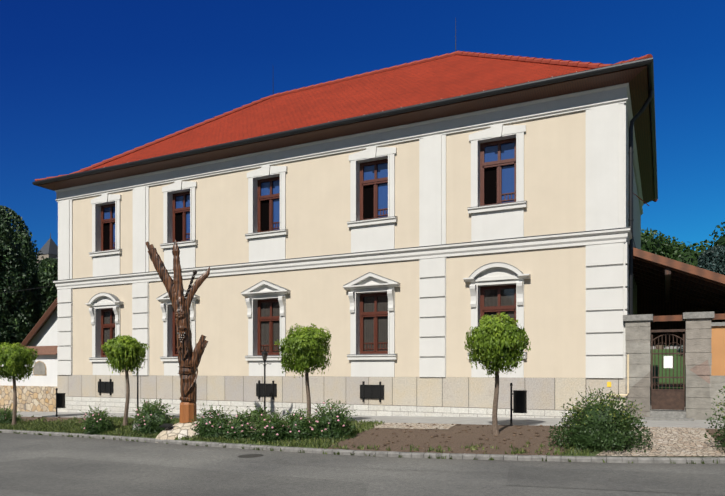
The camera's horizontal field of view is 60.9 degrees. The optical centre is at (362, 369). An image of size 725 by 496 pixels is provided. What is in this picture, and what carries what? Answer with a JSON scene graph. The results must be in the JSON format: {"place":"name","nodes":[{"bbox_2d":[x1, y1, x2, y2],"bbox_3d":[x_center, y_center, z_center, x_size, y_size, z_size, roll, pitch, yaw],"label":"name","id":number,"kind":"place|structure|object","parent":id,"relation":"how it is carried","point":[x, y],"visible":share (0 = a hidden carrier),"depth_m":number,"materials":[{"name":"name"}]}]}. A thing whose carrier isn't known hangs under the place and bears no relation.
{"place":"outdoors","nodes":[
{"label":"outdoors","id":0,"kind":"place"},
{"bbox_2d":[0,384,722,495],"bbox_3d":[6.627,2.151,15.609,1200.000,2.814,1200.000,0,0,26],"label":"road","id":1,"kind":"structure","parent":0,"point":[387,482],"depth_m":10.29,"materials":[{"name":"grey asphalt"}]},
{"bbox_2d":[0,346,57,411],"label":"garden wall","id":2,"kind":"structure","parent":1,"relation":"on","point":[36,391],"depth_m":25.53,"materials":[{"name":"stone"}]},
{"bbox_2d":[19,298,57,346],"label":"neighbour house","id":3,"kind":"structure","parent":1,"relation":"on","point":[43,331],"depth_m":32.18,"materials":[{"name":"paint"}]},
{"bbox_2d":[57,375,625,417],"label":"building plinth","id":4,"kind":"structure","parent":1,"relation":"on","point":[452,396],"depth_m":18.95,"materials":[{"name":"beige stone"}]},
{"bbox_2d":[73,110,640,377],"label":"house walls","id":5,"kind":"structure","parent":1,"relation":"on","point":[317,204],"depth_m":19.12,"materials":[{"name":"beige paint"}]},
{"bbox_2d":[0,286,51,293],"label":"overhead wire","id":6,"kind":"object","parent":5,"relation":"attached to","point":[27,289],"visible":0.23,"depth_m":25.24,"materials":[{"name":"black metal"}]},
{"bbox_2d":[98,379,383,401],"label":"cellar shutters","id":7,"kind":"object","parent":5,"relation":"attached to","point":[371,391],"visible":0.98,"depth_m":20.18,"materials":[{"name":"black metal"}]},
{"bbox_2d":[85,124,530,377],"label":"window surrounds","id":8,"kind":"object","parent":5,"relation":"attached to","point":[497,221],"visible":0.83,"depth_m":18.90,"materials":[{"name":"white paint"}]},
{"bbox_2d":[88,262,522,302],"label":"window pediments","id":9,"kind":"structure","parent":8,"relation":"on","point":[116,298],"depth_m":20.08,"materials":[{"name":"white paint"}]},
{"bbox_2d":[101,138,515,356],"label":"window frames","id":10,"kind":"structure","parent":5,"relation":"attached to","point":[484,165],"depth_m":19.07,"materials":[{"name":"brown wood"}]},
{"bbox_2d":[104,142,513,354],"bbox_3d":[-2.933,-3.425,20.565,15.920,5.731,0.003,0,0,26],"label":"window glass","id":11,"kind":"object","parent":10,"relation":"in","point":[507,295],"visible":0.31,"depth_m":18.99,"materials":[{"name":"glass"}]},
{"bbox_2d":[32,57,657,314],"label":"gutters and downpipe","id":12,"kind":"object","parent":5,"relation":"attached to","point":[650,99],"visible":0.85,"depth_m":17.12,"materials":[{"name":"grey metal"}]},
{"bbox_2d":[54,201,635,357],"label":"lead flashings","id":13,"kind":"object","parent":5,"relation":"on","point":[357,252],"visible":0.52,"depth_m":18.63,"materials":[{"name":"grey metal"}]},
{"bbox_2d":[38,65,653,203],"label":"eaves soffit","id":14,"kind":"structure","parent":5,"relation":"on","point":[635,78],"depth_m":18.40,"materials":[{"name":"brown wood"}]},
{"bbox_2d":[88,55,654,199],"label":"house roof","id":15,"kind":"structure","parent":14,"relation":"on","point":[445,78],"depth_m":22.37,"materials":[{"name":"tile"}]},
{"bbox_2d":[35,51,657,201],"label":"roof ridge tiles","id":16,"kind":"object","parent":15,"relation":"on","point":[580,64],"visible":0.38,"depth_m":25.01,"materials":[{"name":"red tile"}]},
{"bbox_2d":[127,27,576,162],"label":"snow guards and rods","id":17,"kind":"object","parent":15,"relation":"on","point":[455,51],"visible":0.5,"depth_m":24.07,"materials":[{"name":"grey"}]},
{"bbox_2d":[53,83,643,377],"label":"house trim","id":18,"kind":"structure","parent":5,"relation":"attached to","point":[609,114],"depth_m":17.72,"materials":[{"name":"white paint"}]},
{"bbox_2d":[633,247,724,344],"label":"carport","id":19,"kind":"object","parent":5,"relation":"attached to","point":[670,292],"visible":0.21,"depth_m":19.62,"materials":[{"name":"brown wood"}]},
{"bbox_2d":[0,457,724,495],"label":"road patches","id":20,"kind":"object","parent":1,"relation":"on","point":[57,476],"visible":0.92,"depth_m":9.84,"materials":[{"name":"grey asphalt"}]},
{"bbox_2d":[0,433,724,474],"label":"asphalt road","id":21,"kind":"structure","parent":1,"relation":"on","point":[423,464],"depth_m":11.75,"materials":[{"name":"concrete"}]},
{"bbox_2d":[237,454,262,457],"bbox_3d":[-2.338,1.807,12.868,0.540,0.019,0.540,0,0,26],"label":"manhole cover","id":22,"kind":"object","parent":21,"relation":"on","point":[249,455],"visible":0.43,"depth_m":12.86,"materials":[{"name":"metal"}]},
{"bbox_2d":[0,429,724,462],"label":"kerb stones","id":23,"kind":"object","parent":1,"relation":"on","point":[609,459],"visible":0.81,"depth_m":11.93,"materials":[{"name":"concrete"}]},
{"bbox_2d":[6,417,724,456],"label":"planting strip","id":24,"kind":"object","parent":1,"relation":"on","point":[458,440],"visible":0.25,"depth_m":13.13,"materials":[{"name":"soil"}]},
{"bbox_2d":[0,404,22,424],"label":"rose bush","id":25,"kind":"object","parent":24,"relation":"on","point":[6,416],"visible":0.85,"depth_m":20.94,"materials":[{"name":"green plant"}]},
{"bbox_2d":[0,342,38,425],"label":"globe tree","id":26,"kind":"object","parent":24,"relation":"on","point":[16,358],"visible":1,"depth_m":20.25,"materials":[{"name":"green plant"}]},
{"bbox_2d":[79,405,117,434],"bbox_3d":[-7.597,1.455,17.702,1.016,0.926,1.099,0,0,0],"label":"rose bush","id":27,"kind":"object","parent":24,"relation":"on","point":[98,422],"visible":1,"depth_m":17.55,"materials":[{"name":"green plant"}]},
{"bbox_2d":[101,334,149,425],"bbox_3d":[-7.038,0.361,18.346,1.292,2.814,1.335,0,0,37],"label":"globe tree","id":28,"kind":"object","parent":24,"relation":"on","point":[124,353],"visible":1,"depth_m":18.05,"materials":[{"name":"green plant"}]},
{"bbox_2d":[135,398,155,417],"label":"rose bush","id":29,"kind":"object","parent":24,"relation":"on","point":[144,408],"visible":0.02,"depth_m":17.93,"materials":[{"name":"green plant"}]},
{"bbox_2d":[131,398,179,434],"bbox_3d":[-5.707,1.341,16.724,1.373,1.131,1.223,0,0,26],"label":"rose bush","id":30,"kind":"object","parent":24,"relation":"on","point":[152,420],"visible":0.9,"depth_m":16.54,"materials":[{"name":"green plant"}]},
{"bbox_2d":[156,421,199,439],"bbox_3d":[-4.563,1.646,16.229,1.915,0.579,1.538,0,0,26],"label":"stone sculpture mound","id":31,"kind":"object","parent":24,"relation":"on","point":[178,430],"visible":0.4,"depth_m":15.79,"materials":[{"name":"beige stone"}]},
{"bbox_2d":[145,240,209,422],"bbox_3d":[-4.870,-1.009,16.242,1.687,4.825,0.450,0,0,-1],"label":"wood sculpture","id":32,"kind":"object","parent":31,"relation":"on","point":[189,358],"visible":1,"depth_m":16.18,"materials":[{"name":"brown wood"}]},
{"bbox_2d":[184,403,239,438],"bbox_3d":[-3.702,1.320,15.461,1.199,0.971,1.244,0,0,-45],"label":"rose bush","id":33,"kind":"object","parent":24,"relation":"on","point":[211,426],"visible":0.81,"depth_m":15.31,"materials":[{"name":"green plant"}]},
{"bbox_2d":[223,407,261,440],"bbox_3d":[-2.850,1.363,14.914,1.120,0.928,1.152,0,0,26],"label":"rose bush","id":34,"kind":"object","parent":24,"relation":"on","point":[238,427],"visible":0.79,"depth_m":14.75,"materials":[{"name":"green plant"}]},
{"bbox_2d":[246,402,275,423],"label":"rose bush","id":35,"kind":"object","parent":24,"relation":"on","point":[259,412],"visible":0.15,"depth_m":16.02,"materials":[{"name":"green plant"}]},
{"bbox_2d":[246,408,289,442],"bbox_3d":[-2.152,1.327,14.329,0.973,0.882,1.088,0,0,-43],"label":"rose bush","id":36,"kind":"object","parent":24,"relation":"on","point":[271,429],"visible":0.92,"depth_m":14.13,"materials":[{"name":"green plant"}]},
{"bbox_2d":[19,416,569,453],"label":"soil clods","id":37,"kind":"object","parent":24,"relation":"on","point":[480,438],"visible":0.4,"depth_m":13.21,"materials":[{"name":"brown soil"}]},
{"bbox_2d":[281,407,316,440],"bbox_3d":[-1.460,1.313,14.305,0.928,0.892,0.961,0,0,9],"label":"rose bush","id":38,"kind":"object","parent":24,"relation":"on","point":[295,428],"visible":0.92,"depth_m":14.10,"materials":[{"name":"green plant"}]},
{"bbox_2d":[274,323,331,419],"bbox_3d":[-1.484,0.201,15.538,1.415,2.765,1.359,0,0,26],"label":"globe tree","id":39,"kind":"object","parent":24,"relation":"on","point":[305,349],"visible":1,"depth_m":15.18,"materials":[{"name":"green plant"}]},
{"bbox_2d":[305,399,361,440],"bbox_3d":[-0.748,1.234,14.165,1.247,1.124,1.154,0,0,42],"label":"rose bush","id":40,"kind":"object","parent":24,"relation":"on","point":[330,424],"visible":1,"depth_m":13.98,"materials":[{"name":"green plant"}]},
{"bbox_2d":[0,415,717,463],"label":"verge grass tufts","id":41,"kind":"object","parent":24,"relation":"on","point":[69,425],"visible":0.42,"depth_m":15.21,"materials":[{"name":"green plant"}]},
{"bbox_2d":[352,422,455,428],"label":"slab","id":42,"kind":"structure","parent":24,"relation":"on","point":[416,425],"depth_m":15.02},
{"bbox_2d":[464,312,530,434],"bbox_3d":[2.891,0.109,13.395,1.466,2.725,1.318,0,0,26],"label":"globe tree","id":43,"kind":"object","parent":24,"relation":"on","point":[494,342],"visible":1,"depth_m":13.06,"materials":[{"name":"green plant"}]},
{"bbox_2d":[510,383,526,425],"bbox_3d":[3.622,0.821,14.191,0.334,1.020,0.352,0,0,-23],"label":"litter bin","id":44,"kind":"object","parent":24,"relation":"on","point":[519,401],"visible":1,"depth_m":14.08,"materials":[{"name":"black metal"}]},
{"bbox_2d":[548,386,652,452],"bbox_3d":[4.511,0.943,11.736,1.882,1.275,1.663,0,0,26],"label":"spirea bush","id":45,"kind":"object","parent":24,"relation":"on","point":[601,426],"visible":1,"depth_m":11.42,"materials":[{"name":"green plant"}]},
{"bbox_2d":[704,386,724,451],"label":"spirea bush","id":46,"kind":"object","parent":24,"relation":"on","point":[720,438],"visible":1,"depth_m":10.94,"materials":[{"name":"green plant"}]},
{"bbox_2d":[623,311,713,420],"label":"gate pillars","id":47,"kind":"structure","parent":1,"relation":"on","point":[698,364],"depth_m":14.90,"materials":[{"name":"stone"}]},
{"bbox_2d":[651,329,685,409],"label":"iron gate","id":48,"kind":"structure","parent":47,"relation":"attached to","point":[667,399],"depth_m":15.24,"materials":[{"name":"brown metal"}]},
{"bbox_2d":[711,322,724,419],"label":"orange wall","id":49,"kind":"structure","parent":1,"relation":"on","point":[718,358],"depth_m":14.69,"materials":[{"name":"paint"}]},
{"bbox_2d":[0,0,724,255],"label":"sky","id":50,"kind":"structure","parent":0,"point":[84,83],"materials":[{"name":"blue"}]},
{"bbox_2d":[4,411,724,428],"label":"pavement","id":51,"kind":"structure","parent":0,"point":[517,421],"depth_m":16.16,"materials":[{"name":"concrete"}]},
{"bbox_2d":[55,388,65,416],"bbox_3d":[-10.568,1.169,21.574,0.334,1.020,0.352,0,0,-23],"label":"litter bin","id":52,"kind":"object","parent":51,"relation":"on","point":[60,400],"visible":0.98,"depth_m":21.45,"materials":[{"name":"black metal"}]},
{"bbox_2d":[133,367,142,413],"bbox_3d":[-7.230,0.551,19.824,0.441,2.080,0.182,0,0,26],"label":"lamp post","id":53,"kind":"object","parent":51,"relation":"on","point":[137,389],"visible":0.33,"depth_m":19.80,"materials":[{"name":"black metal"}]},
{"bbox_2d":[258,349,270,412],"bbox_3d":[-2.801,0.440,17.659,0.441,2.080,0.182,0,0,26],"label":"lamp post","id":54,"kind":"object","parent":51,"relation":"on","point":[264,353],"visible":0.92,"depth_m":17.63,"materials":[{"name":"black metal"}]},
{"bbox_2d":[606,354,628,395],"bbox_3d":[6.528,0.061,15.547,0.722,1.222,0.126,0,0,26],"label":"house number and gas pipe","id":55,"kind":"object","parent":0,"point":[608,384],"visible":0.92,"depth_m":15.43,"materials":[{"name":"yellow metal"}]},
{"bbox_2d":[595,427,724,455],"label":"cobble path","id":56,"kind":"structure","parent":0,"point":[674,441],"depth_m":11.44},
{"bbox_2d":[650,345,684,410],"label":"garden lawn","id":57,"kind":"structure","parent":0,"point":[667,369],"depth_m":32.30,"materials":[{"name":"plant"}]},
{"bbox_2d":[0,225,36,344],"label":"tree","id":58,"kind":"object","parent":57,"relation":"on","point":[9,314],"visible":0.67,"depth_m":36.98,"materials":[{"name":"green plant"}]},
{"bbox_2d":[0,205,43,343],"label":"tree","id":59,"kind":"object","parent":57,"relation":"on","point":[8,215],"visible":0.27,"depth_m":44.30,"materials":[{"name":"green plant"}]},
{"bbox_2d":[12,230,37,284],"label":"tree","id":60,"kind":"object","parent":57,"relation":"on","point":[24,254],"depth_m":48.86,"materials":[{"name":"green plant"}]},
{"bbox_2d":[14,257,57,344],"bbox_3d":[-20.128,-2.463,39.453,4.995,9.426,4.833,0,0,26],"label":"tree","id":61,"kind":"object","parent":57,"relation":"on","point":[46,273],"visible":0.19,"depth_m":38.56,"materials":[{"name":"green plant"}]},
{"bbox_2d":[30,233,57,278],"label":"church tower","id":62,"kind":"structure","parent":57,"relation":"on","point":[49,249],"depth_m":58.98,"materials":[{"name":"stone"}]},
{"bbox_2d":[641,227,709,348],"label":"tree","id":63,"kind":"object","parent":57,"relation":"on","point":[673,250],"visible":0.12,"depth_m":43.63,"materials":[{"name":"green plant"}]},
{"bbox_2d":[676,245,724,352],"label":"tree","id":64,"kind":"object","parent":57,"relation":"on","point":[712,258],"visible":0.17,"depth_m":37.53,"materials":[{"name":"green plant"}]},
{"bbox_2d":[700,222,724,254],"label":"tree","id":65,"kind":"object","parent":57,"relation":"on","point":[720,241],"visible":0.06,"depth_m":39.71,"materials":[{"name":"green plant"}]}
]}

